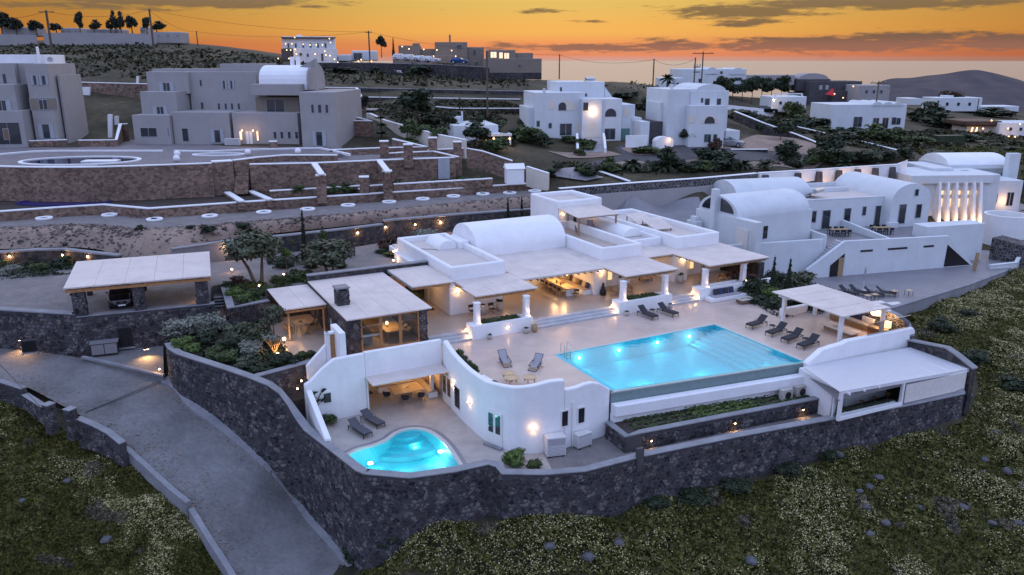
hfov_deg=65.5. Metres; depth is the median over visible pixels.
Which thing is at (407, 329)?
shell chair
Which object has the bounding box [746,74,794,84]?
house
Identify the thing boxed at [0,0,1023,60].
sky
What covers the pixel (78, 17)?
hilltop tree
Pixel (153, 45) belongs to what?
utility pole
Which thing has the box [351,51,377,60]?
white house
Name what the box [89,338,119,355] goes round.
utility cabinet
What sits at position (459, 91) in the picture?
terrace wall
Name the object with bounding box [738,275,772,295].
shrub
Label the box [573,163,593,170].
bush
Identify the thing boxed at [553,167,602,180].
paved court
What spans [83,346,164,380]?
paved apron
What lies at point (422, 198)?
planting ring
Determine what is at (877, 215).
door
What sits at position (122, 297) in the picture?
parked car
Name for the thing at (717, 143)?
bush
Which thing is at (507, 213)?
cypress tree
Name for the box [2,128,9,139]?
window
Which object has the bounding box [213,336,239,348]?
shrub
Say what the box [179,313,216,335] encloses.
shrub
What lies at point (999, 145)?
bush
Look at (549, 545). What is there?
field rock
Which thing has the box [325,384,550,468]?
courtyard floor
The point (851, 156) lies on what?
bush
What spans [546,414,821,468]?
gravel walk
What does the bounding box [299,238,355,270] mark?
olive tree
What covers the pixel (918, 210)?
window
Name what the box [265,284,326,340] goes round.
garden pergola
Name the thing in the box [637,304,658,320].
sun lounger
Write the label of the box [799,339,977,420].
outbuilding
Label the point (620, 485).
garden wall
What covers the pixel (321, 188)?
stone pillar
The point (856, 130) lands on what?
bush
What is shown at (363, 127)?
terrace wall
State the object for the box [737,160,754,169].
palm tree
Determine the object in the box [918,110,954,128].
bush
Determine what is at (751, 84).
tree
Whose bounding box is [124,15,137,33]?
hilltop tree
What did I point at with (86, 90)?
concrete slab
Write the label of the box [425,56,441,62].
parked car
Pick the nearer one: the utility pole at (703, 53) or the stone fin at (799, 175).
the stone fin at (799, 175)
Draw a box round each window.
[0,100,6,110]
[0,122,22,144]
[2,73,6,83]
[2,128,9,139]
[20,339,38,354]
[32,75,36,84]
[38,99,47,109]
[41,75,45,84]
[140,127,157,136]
[156,106,163,113]
[163,82,169,90]
[266,99,284,111]
[273,131,276,138]
[317,104,321,112]
[322,391,332,404]
[325,104,328,112]
[353,53,361,59]
[454,384,460,410]
[490,52,496,57]
[504,53,508,58]
[560,123,571,135]
[560,409,568,427]
[577,406,585,424]
[583,102,588,110]
[605,109,615,116]
[702,198,710,208]
[704,98,709,104]
[704,134,710,141]
[716,98,720,104]
[720,198,733,213]
[763,226,767,238]
[811,210,816,222]
[853,116,862,126]
[861,206,866,215]
[873,118,878,123]
[891,117,896,124]
[896,118,900,124]
[914,189,918,195]
[914,204,922,217]
[1005,192,1014,205]
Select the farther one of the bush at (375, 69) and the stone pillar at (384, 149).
the bush at (375, 69)
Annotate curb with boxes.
[0,365,61,409]
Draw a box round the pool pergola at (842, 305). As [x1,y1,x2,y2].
[772,284,891,341]
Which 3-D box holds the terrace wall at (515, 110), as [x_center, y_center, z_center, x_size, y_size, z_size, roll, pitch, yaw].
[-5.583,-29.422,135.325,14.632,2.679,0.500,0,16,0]
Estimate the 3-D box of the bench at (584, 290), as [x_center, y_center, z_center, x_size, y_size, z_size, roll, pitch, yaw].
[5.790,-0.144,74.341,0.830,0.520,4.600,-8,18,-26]
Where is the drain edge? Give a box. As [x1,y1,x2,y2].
[81,355,164,376]
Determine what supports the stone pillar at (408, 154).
on the terrace at (361, 157)
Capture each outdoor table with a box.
[829,228,849,235]
[871,226,891,233]
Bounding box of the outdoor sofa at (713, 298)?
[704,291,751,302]
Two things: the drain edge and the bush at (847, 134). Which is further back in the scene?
the bush at (847, 134)
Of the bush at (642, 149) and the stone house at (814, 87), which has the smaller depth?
the bush at (642, 149)
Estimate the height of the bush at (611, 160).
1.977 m
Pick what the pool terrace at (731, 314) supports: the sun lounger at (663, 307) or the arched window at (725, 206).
the sun lounger at (663, 307)
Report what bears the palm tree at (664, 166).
on the ground at (124, 108)
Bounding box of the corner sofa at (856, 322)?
[829,313,884,333]
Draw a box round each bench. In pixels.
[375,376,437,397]
[558,277,590,294]
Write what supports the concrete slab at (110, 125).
on the ground at (124, 108)
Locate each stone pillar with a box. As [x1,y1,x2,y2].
[234,162,250,193]
[268,140,277,147]
[315,174,326,203]
[359,175,368,193]
[379,140,388,157]
[382,170,392,198]
[403,143,412,167]
[428,137,436,150]
[453,141,461,176]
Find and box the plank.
[972,253,979,270]
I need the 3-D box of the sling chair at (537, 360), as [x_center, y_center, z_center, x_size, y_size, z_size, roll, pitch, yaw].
[1.672,5.274,56.264,0.710,0.924,1.366,8,18,25]
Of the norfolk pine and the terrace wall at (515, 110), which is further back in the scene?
the norfolk pine
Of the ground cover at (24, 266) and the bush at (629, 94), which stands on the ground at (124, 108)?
the bush at (629, 94)
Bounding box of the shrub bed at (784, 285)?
[763,277,811,289]
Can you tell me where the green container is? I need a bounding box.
[931,135,964,143]
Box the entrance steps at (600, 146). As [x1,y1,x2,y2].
[576,133,606,152]
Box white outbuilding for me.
[625,135,673,148]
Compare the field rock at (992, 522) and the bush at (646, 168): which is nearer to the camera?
the field rock at (992, 522)
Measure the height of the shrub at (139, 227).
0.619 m
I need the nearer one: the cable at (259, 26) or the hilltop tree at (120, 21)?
the cable at (259, 26)
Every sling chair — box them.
[498,349,511,367]
[528,353,543,371]
[587,220,594,227]
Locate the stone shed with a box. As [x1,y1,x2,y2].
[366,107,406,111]
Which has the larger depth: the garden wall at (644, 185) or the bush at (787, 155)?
the bush at (787, 155)
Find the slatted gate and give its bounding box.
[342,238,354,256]
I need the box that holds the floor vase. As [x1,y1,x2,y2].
[600,283,605,295]
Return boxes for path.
[0,191,530,227]
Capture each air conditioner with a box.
[224,138,240,145]
[544,432,565,457]
[573,429,591,449]
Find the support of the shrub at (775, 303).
on the shrub bed at (784, 285)
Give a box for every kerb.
[0,150,162,154]
[126,446,191,517]
[160,375,351,566]
[174,147,350,155]
[188,507,235,574]
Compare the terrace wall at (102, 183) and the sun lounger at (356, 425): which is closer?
the sun lounger at (356, 425)
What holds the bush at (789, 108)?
on the ground at (124, 108)
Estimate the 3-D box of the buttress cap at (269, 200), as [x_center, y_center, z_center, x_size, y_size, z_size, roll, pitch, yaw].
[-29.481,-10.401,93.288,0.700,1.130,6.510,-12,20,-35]
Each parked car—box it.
[106,284,133,308]
[392,54,409,59]
[403,54,419,60]
[414,55,430,61]
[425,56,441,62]
[450,57,468,63]
[723,137,744,146]
[756,105,777,112]
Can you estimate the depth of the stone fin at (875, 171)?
112.87 m
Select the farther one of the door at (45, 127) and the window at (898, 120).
the window at (898, 120)
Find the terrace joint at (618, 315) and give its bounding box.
[470,300,776,364]
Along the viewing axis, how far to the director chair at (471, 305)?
66.41 m
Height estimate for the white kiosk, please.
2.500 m
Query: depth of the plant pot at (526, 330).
63.51 m
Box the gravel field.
[616,196,700,222]
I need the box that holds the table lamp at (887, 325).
[884,321,891,330]
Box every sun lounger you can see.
[347,417,372,438]
[360,408,384,427]
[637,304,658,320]
[657,302,678,316]
[745,314,767,329]
[765,321,787,336]
[780,327,803,342]
[796,333,819,349]
[838,284,858,295]
[849,284,868,296]
[864,286,884,297]
[875,286,896,296]
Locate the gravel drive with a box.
[0,232,452,313]
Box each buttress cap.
[224,191,244,208]
[248,190,272,207]
[311,162,324,181]
[376,159,390,178]
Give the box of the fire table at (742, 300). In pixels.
[735,296,751,303]
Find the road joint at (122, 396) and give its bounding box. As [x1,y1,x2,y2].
[86,380,161,411]
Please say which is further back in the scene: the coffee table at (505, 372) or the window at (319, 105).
the window at (319, 105)
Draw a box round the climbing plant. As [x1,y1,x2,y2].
[313,388,325,404]
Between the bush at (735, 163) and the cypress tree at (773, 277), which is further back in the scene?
the bush at (735, 163)
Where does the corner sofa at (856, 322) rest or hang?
on the pool terrace at (731, 314)
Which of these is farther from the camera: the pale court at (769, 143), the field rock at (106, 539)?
the pale court at (769, 143)
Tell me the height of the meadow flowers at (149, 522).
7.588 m
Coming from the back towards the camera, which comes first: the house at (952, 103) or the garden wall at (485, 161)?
the house at (952, 103)
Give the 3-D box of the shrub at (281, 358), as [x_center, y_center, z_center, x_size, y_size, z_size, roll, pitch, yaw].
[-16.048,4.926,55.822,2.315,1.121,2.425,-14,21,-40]
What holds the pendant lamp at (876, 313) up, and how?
hanging from the pool pergola at (842, 305)
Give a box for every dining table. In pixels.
[377,321,404,340]
[388,382,424,398]
[546,278,576,295]
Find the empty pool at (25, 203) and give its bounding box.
[15,200,110,205]
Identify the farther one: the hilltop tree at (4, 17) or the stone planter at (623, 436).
the hilltop tree at (4, 17)
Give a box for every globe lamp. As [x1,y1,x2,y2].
[173,155,179,161]
[244,149,250,154]
[295,148,300,153]
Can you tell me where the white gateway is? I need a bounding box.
[306,323,346,379]
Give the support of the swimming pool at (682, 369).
in the pool terrace at (731, 314)
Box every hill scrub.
[0,42,529,87]
[366,98,523,147]
[542,81,658,99]
[553,159,887,178]
[753,112,1023,151]
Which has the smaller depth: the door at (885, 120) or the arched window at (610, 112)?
the arched window at (610, 112)
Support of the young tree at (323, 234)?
on the gravel drive
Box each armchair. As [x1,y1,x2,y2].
[283,323,292,334]
[300,326,310,335]
[309,318,318,329]
[609,286,616,294]
[626,284,632,292]
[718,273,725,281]
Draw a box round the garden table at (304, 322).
[293,319,307,333]
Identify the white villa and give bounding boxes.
[389,190,770,339]
[519,77,641,140]
[632,82,739,146]
[687,171,985,277]
[896,152,1022,221]
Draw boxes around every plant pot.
[480,303,486,314]
[496,299,503,310]
[523,327,529,333]
[676,273,683,283]
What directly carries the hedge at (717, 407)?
in the stone planter at (623, 436)
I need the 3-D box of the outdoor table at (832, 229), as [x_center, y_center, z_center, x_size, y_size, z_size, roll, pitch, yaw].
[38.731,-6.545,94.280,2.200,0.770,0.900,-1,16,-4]
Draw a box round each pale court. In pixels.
[549,151,622,157]
[615,160,654,166]
[621,147,658,154]
[684,158,702,161]
[720,135,820,154]
[748,159,822,169]
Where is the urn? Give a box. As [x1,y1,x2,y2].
[531,323,537,332]
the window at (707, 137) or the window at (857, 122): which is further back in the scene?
the window at (857, 122)
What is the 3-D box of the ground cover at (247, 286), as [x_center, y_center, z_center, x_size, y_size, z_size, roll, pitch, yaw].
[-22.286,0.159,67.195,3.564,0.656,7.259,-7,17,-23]
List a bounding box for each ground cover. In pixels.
[0,259,78,278]
[164,320,310,373]
[223,280,266,302]
[267,253,302,267]
[273,272,316,287]
[748,275,833,316]
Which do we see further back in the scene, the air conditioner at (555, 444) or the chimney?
the chimney
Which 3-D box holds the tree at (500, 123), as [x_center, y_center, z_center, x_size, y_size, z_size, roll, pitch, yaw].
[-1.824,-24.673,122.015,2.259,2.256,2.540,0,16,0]
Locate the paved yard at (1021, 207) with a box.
[1018,203,1023,212]
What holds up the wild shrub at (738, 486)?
on the ground at (124, 108)
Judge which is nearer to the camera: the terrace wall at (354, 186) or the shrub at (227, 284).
the shrub at (227, 284)
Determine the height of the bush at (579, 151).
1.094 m
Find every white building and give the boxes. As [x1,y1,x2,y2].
[2,27,46,36]
[60,28,85,32]
[86,29,128,32]
[140,27,153,33]
[154,32,189,43]
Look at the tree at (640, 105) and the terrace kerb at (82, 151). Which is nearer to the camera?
the terrace kerb at (82, 151)
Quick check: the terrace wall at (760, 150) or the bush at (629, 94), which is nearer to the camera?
the terrace wall at (760, 150)
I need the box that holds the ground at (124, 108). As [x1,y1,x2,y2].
[0,40,1023,574]
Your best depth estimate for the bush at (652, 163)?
108.61 m
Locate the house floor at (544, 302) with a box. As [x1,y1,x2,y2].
[422,270,731,335]
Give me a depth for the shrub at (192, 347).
57.19 m
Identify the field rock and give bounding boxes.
[18,498,25,502]
[63,478,70,483]
[100,535,112,543]
[543,541,557,550]
[580,550,594,561]
[613,538,624,547]
[745,555,757,565]
[836,452,844,457]
[861,503,871,511]
[865,483,873,489]
[865,530,874,535]
[874,474,883,479]
[881,519,890,525]
[959,503,968,509]
[981,456,988,461]
[987,520,996,525]
[1003,467,1011,474]
[1013,519,1023,526]
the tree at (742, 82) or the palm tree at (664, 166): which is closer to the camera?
the palm tree at (664, 166)
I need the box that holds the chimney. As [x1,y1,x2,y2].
[332,284,349,305]
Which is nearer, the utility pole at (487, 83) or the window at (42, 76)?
the window at (42, 76)
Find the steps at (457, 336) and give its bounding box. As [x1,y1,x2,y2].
[428,330,471,344]
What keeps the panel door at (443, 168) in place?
attached to the terrace wall at (269, 176)
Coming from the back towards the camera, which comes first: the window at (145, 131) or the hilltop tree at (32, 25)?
the hilltop tree at (32, 25)
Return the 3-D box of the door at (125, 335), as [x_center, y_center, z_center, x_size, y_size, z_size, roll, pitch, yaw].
[-30.171,3.910,62.158,1.240,1.740,0.340,-6,17,-20]
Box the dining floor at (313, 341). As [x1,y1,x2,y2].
[268,314,417,360]
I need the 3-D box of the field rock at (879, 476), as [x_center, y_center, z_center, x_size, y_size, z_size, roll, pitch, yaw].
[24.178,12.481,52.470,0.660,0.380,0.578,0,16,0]
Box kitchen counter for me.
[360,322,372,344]
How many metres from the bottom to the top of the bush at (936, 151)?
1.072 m
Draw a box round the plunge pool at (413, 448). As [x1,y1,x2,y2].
[344,425,466,471]
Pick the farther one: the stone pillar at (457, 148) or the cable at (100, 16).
the cable at (100, 16)
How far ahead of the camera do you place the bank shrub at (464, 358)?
55.78 m
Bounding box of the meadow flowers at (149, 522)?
[0,403,200,574]
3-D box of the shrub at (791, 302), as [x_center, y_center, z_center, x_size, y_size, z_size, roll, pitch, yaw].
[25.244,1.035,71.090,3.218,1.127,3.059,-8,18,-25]
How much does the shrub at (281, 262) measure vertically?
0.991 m
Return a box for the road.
[0,349,342,574]
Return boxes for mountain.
[877,70,1023,112]
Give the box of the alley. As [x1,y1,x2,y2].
[287,390,305,418]
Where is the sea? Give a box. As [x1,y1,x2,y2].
[349,61,1023,97]
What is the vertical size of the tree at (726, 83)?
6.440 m
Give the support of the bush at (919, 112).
on the ground at (124, 108)
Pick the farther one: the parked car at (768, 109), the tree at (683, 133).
the parked car at (768, 109)
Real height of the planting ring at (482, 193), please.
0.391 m
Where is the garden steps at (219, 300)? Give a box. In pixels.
[214,294,223,311]
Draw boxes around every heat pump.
[779,387,793,399]
[793,384,806,396]
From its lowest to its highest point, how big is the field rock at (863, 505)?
0.429 m
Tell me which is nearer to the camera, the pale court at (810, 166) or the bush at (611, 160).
the bush at (611, 160)
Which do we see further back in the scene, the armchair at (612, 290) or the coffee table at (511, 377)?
the armchair at (612, 290)
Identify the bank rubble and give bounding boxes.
[0,196,530,256]
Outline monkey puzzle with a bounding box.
[372,94,388,139]
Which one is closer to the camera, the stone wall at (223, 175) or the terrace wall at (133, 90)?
the stone wall at (223, 175)
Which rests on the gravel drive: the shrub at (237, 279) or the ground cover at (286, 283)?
the ground cover at (286, 283)
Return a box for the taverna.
[945,119,1001,133]
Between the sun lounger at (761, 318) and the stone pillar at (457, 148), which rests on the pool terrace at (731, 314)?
the sun lounger at (761, 318)
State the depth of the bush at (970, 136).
154.49 m
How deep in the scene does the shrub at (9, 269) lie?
72.43 m
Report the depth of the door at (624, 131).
125.83 m
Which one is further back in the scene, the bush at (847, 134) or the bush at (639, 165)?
the bush at (847, 134)
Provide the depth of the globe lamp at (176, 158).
94.85 m
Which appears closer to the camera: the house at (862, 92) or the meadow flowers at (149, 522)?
the meadow flowers at (149, 522)
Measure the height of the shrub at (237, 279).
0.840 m
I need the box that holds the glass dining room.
[306,260,431,354]
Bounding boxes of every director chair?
[468,304,472,316]
[488,302,496,314]
[557,287,565,296]
[571,289,578,298]
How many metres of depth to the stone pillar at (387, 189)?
95.33 m
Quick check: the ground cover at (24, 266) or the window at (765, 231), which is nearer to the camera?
the ground cover at (24, 266)
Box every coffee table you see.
[501,370,514,376]
[504,374,518,383]
[523,374,536,383]
[639,276,652,281]
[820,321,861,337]
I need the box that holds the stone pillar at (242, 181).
[234,162,250,193]
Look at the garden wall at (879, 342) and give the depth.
59.59 m
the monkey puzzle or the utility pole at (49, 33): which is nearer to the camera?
the monkey puzzle
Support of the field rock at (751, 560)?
on the ground at (124, 108)
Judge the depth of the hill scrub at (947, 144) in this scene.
147.53 m
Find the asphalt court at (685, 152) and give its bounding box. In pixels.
[581,144,804,168]
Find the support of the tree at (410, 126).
on the ground at (124, 108)
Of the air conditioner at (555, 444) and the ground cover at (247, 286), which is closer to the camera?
the air conditioner at (555, 444)
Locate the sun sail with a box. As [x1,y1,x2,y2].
[826,88,834,95]
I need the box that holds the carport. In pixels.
[63,251,210,317]
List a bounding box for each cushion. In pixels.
[713,289,718,294]
[723,287,728,292]
[728,286,733,292]
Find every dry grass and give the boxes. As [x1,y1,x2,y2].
[23,438,143,570]
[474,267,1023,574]
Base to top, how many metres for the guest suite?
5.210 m
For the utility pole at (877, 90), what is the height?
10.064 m
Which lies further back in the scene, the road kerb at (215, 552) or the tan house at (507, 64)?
the tan house at (507, 64)
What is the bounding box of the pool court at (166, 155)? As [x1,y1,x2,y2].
[0,140,341,178]
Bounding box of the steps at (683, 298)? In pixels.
[672,293,698,304]
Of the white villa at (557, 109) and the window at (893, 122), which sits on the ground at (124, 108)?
the white villa at (557, 109)
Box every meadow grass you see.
[0,400,222,574]
[360,266,1023,574]
[910,144,1023,164]
[1019,166,1023,240]
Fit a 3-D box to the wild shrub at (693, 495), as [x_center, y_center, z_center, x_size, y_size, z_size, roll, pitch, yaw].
[11.465,13.140,50.119,2.584,0.750,2.467,2,16,6]
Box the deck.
[809,250,1009,306]
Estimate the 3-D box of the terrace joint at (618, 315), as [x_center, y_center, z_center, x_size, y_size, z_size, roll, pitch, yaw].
[8.021,3.448,64.340,28.736,0.001,6.634,-7,17,-22]
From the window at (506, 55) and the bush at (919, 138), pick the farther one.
the window at (506, 55)
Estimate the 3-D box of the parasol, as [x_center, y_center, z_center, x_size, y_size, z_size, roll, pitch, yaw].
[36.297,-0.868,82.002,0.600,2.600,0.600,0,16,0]
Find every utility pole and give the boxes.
[38,9,53,54]
[148,9,154,50]
[365,30,371,62]
[486,52,487,116]
[652,59,654,86]
[693,51,713,82]
[872,81,885,101]
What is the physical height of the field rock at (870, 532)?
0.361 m
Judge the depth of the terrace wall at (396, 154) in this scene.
103.91 m
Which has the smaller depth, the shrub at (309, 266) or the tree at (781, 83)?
the shrub at (309, 266)
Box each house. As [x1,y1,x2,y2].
[0,47,88,147]
[132,57,361,146]
[337,55,351,60]
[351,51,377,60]
[393,35,483,66]
[446,111,511,144]
[483,50,541,79]
[655,77,682,86]
[670,67,746,83]
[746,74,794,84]
[760,93,806,111]
[789,73,861,104]
[810,100,906,129]
[845,84,889,100]
[896,97,921,104]
[921,95,982,111]
[965,105,1018,111]
[991,120,1023,137]
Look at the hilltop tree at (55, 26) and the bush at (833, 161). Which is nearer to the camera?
the bush at (833, 161)
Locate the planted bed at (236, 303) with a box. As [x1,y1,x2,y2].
[232,285,269,305]
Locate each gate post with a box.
[41,401,59,434]
[62,406,79,440]
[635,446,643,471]
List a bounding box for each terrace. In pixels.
[0,182,525,209]
[269,154,436,162]
[428,299,871,420]
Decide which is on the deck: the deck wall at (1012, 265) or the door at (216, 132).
the deck wall at (1012, 265)
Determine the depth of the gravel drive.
69.39 m
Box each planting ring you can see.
[35,216,52,220]
[101,212,117,217]
[146,217,162,221]
[202,213,217,218]
[256,210,271,214]
[300,207,314,211]
[341,203,354,206]
[382,200,395,203]
[416,197,429,200]
[446,194,459,197]
[476,192,489,195]
[503,191,515,194]
[528,189,541,192]
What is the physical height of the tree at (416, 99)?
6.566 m
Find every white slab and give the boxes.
[873,300,886,303]
[886,301,899,305]
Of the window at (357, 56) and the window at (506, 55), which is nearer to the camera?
the window at (506, 55)
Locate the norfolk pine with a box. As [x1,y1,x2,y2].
[375,35,386,56]
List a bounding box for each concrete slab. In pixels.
[82,87,90,94]
[107,114,112,137]
[114,116,118,124]
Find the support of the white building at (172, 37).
on the ground at (124, 108)
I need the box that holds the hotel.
[281,35,337,62]
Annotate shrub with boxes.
[0,264,20,275]
[28,262,49,270]
[49,255,72,266]
[134,224,145,230]
[158,318,192,337]
[170,335,194,347]
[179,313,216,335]
[183,342,200,352]
[193,330,219,343]
[199,225,216,233]
[204,310,230,329]
[205,344,223,356]
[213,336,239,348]
[213,349,237,361]
[216,307,241,320]
[219,281,233,286]
[221,321,253,340]
[224,286,242,296]
[229,275,249,284]
[234,222,254,228]
[234,356,257,367]
[236,294,250,301]
[238,340,267,357]
[239,322,272,343]
[244,286,263,296]
[248,361,274,372]
[258,285,273,294]
[268,352,298,366]
[269,274,287,283]
[274,257,293,268]
[285,268,306,281]
[293,350,307,359]
[303,269,315,275]
[304,263,316,268]
[307,350,316,357]
[337,263,347,267]
[340,547,353,563]
[374,248,388,253]
[377,234,399,249]
[377,537,399,550]
[382,251,392,256]
[410,228,437,235]
[412,291,422,299]
[456,349,464,354]
[459,354,471,361]
[466,361,480,374]
[640,495,671,510]
[675,486,713,510]
[717,476,754,494]
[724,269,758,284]
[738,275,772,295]
[748,294,768,303]
[760,283,778,288]
[760,287,779,297]
[762,296,789,309]
[763,270,786,280]
[772,460,804,477]
[776,298,800,305]
[783,271,816,285]
[815,449,839,461]
[926,316,959,332]
[955,308,980,316]
[961,349,991,363]
[997,372,1023,391]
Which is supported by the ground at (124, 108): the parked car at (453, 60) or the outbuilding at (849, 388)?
the parked car at (453, 60)
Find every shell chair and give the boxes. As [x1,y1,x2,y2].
[383,391,390,401]
[401,395,409,405]
[404,326,411,337]
[417,392,425,401]
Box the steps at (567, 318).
[533,306,617,328]
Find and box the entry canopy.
[387,265,454,289]
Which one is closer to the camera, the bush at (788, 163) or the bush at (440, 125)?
the bush at (788, 163)
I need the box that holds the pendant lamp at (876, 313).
[871,311,880,315]
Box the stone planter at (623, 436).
[604,395,818,452]
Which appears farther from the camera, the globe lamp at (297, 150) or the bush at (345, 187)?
the globe lamp at (297, 150)
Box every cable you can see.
[52,10,146,16]
[152,10,345,31]
[375,33,538,54]
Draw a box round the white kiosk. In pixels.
[503,163,525,183]
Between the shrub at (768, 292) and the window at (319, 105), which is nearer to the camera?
the shrub at (768, 292)
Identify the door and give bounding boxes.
[42,124,50,138]
[116,326,134,348]
[181,128,188,141]
[214,130,220,142]
[245,131,252,143]
[316,131,322,145]
[330,334,335,358]
[360,316,381,351]
[380,313,400,347]
[400,311,419,344]
[424,288,428,300]
[438,159,449,178]
[442,373,451,407]
[483,410,502,450]
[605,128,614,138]
[606,270,612,286]
[617,275,627,284]
[621,128,629,139]
[687,261,694,274]
[821,210,830,228]
[831,397,836,416]
[843,208,851,221]
[873,205,881,225]
[882,118,888,128]
[897,204,906,223]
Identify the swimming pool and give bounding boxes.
[18,156,141,165]
[192,152,244,155]
[554,323,803,422]
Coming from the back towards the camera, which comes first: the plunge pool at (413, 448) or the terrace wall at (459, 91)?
the terrace wall at (459, 91)
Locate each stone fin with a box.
[794,173,801,177]
[815,171,822,182]
[834,170,842,181]
[871,168,878,175]
[888,167,895,178]
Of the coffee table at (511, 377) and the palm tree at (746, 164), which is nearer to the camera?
the coffee table at (511, 377)
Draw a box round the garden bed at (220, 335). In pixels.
[179,326,299,371]
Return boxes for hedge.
[481,314,520,323]
[623,409,701,429]
[626,292,659,299]
[685,398,757,417]
[742,394,809,406]
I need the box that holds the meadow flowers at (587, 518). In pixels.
[363,268,1023,574]
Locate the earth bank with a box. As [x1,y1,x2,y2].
[0,195,530,257]
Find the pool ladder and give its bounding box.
[560,341,570,361]
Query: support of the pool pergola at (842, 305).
on the pool terrace at (731, 314)
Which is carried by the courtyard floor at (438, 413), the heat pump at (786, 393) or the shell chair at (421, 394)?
the shell chair at (421, 394)
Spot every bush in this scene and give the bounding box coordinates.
[290,185,303,192]
[322,413,337,423]
[324,67,356,71]
[327,183,339,193]
[338,182,356,192]
[366,67,385,73]
[392,179,405,183]
[401,63,436,75]
[402,137,418,143]
[422,114,441,122]
[436,121,446,127]
[455,175,468,179]
[469,115,484,121]
[482,136,508,150]
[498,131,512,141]
[501,447,525,467]
[512,125,545,141]
[525,458,542,468]
[528,132,552,144]
[544,168,556,177]
[561,136,575,141]
[573,138,596,149]
[573,148,586,155]
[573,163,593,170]
[580,166,597,176]
[600,156,622,168]
[600,163,620,171]
[611,91,640,97]
[625,161,641,168]
[631,146,662,152]
[638,163,651,171]
[644,160,658,169]
[657,159,675,167]
[671,159,684,166]
[678,163,698,171]
[688,160,700,164]
[691,148,735,165]
[697,159,715,171]
[707,137,722,147]
[712,163,725,170]
[726,157,743,169]
[727,109,762,118]
[755,118,777,130]
[776,150,801,160]
[782,101,805,116]
[783,114,810,121]
[785,158,795,167]
[788,157,805,167]
[790,118,805,126]
[801,154,821,164]
[803,117,830,126]
[807,148,827,157]
[814,125,837,131]
[814,133,846,149]
[819,152,836,162]
[824,147,854,160]
[826,154,846,163]
[830,127,850,132]
[834,131,862,138]
[841,151,859,160]
[844,150,881,162]
[847,127,865,133]
[859,122,890,141]
[862,150,884,159]
[873,149,900,161]
[887,128,910,142]
[893,147,915,158]
[906,100,950,120]
[909,135,937,143]
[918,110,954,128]
[920,148,956,154]
[951,133,986,140]
[970,107,1019,116]
[979,142,1020,149]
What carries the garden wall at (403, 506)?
on the ground at (124, 108)
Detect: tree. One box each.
[0,11,9,33]
[7,17,23,34]
[27,20,44,35]
[49,23,62,32]
[73,11,83,31]
[88,19,101,32]
[105,20,113,32]
[109,9,117,32]
[116,11,124,32]
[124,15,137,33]
[142,16,149,33]
[152,20,166,31]
[219,227,285,283]
[259,304,285,345]
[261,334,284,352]
[279,248,292,269]
[290,239,296,260]
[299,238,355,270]
[300,209,307,260]
[318,230,328,239]
[361,95,368,111]
[392,39,394,55]
[392,86,434,122]
[399,118,419,136]
[411,123,433,135]
[429,126,447,136]
[441,111,457,123]
[462,121,491,147]
[494,119,506,130]
[505,199,509,217]
[520,196,523,216]
[552,162,564,170]
[577,166,589,172]
[622,158,641,171]
[635,98,645,110]
[653,162,675,172]
[655,145,679,171]
[658,74,675,86]
[679,128,689,137]
[713,76,734,90]
[727,78,741,101]
[735,79,746,99]
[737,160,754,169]
[740,75,763,103]
[754,159,774,170]
[758,77,773,94]
[769,254,776,287]
[772,121,796,139]
[773,74,791,94]
[773,139,802,152]
[783,259,792,288]
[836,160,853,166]
[938,90,963,96]
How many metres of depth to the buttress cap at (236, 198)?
90.22 m
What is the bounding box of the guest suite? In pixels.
[304,339,609,453]
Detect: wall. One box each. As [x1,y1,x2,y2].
[0,34,37,45]
[0,162,214,201]
[0,183,530,220]
[0,247,121,268]
[0,307,83,357]
[0,379,26,408]
[20,301,214,356]
[22,393,44,424]
[29,139,67,146]
[43,32,156,44]
[76,416,128,466]
[78,123,129,146]
[82,82,147,98]
[164,342,368,570]
[170,240,227,261]
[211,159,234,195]
[220,282,271,325]
[227,223,383,260]
[232,154,337,171]
[249,157,455,190]
[249,359,310,433]
[269,187,316,197]
[319,62,488,79]
[322,87,365,112]
[327,185,359,193]
[329,147,379,154]
[354,117,372,136]
[360,87,523,94]
[363,459,548,569]
[366,113,466,158]
[368,97,520,101]
[369,184,382,192]
[382,208,530,237]
[389,138,427,151]
[389,152,403,157]
[393,178,492,190]
[413,151,458,163]
[427,148,463,155]
[436,106,518,112]
[466,148,512,177]
[526,166,548,190]
[544,391,964,517]
[558,172,757,194]
[591,185,713,209]
[599,171,630,181]
[728,105,772,116]
[731,149,767,152]
[733,111,815,142]
[758,160,907,181]
[779,304,807,316]
[796,126,896,149]
[803,327,914,366]
[860,309,914,338]
[889,270,1005,318]
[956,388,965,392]
[982,210,1023,244]
[988,257,1020,270]
[989,235,1023,266]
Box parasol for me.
[863,268,866,290]
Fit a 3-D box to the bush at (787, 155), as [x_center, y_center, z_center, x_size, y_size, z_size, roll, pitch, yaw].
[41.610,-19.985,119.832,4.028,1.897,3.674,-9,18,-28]

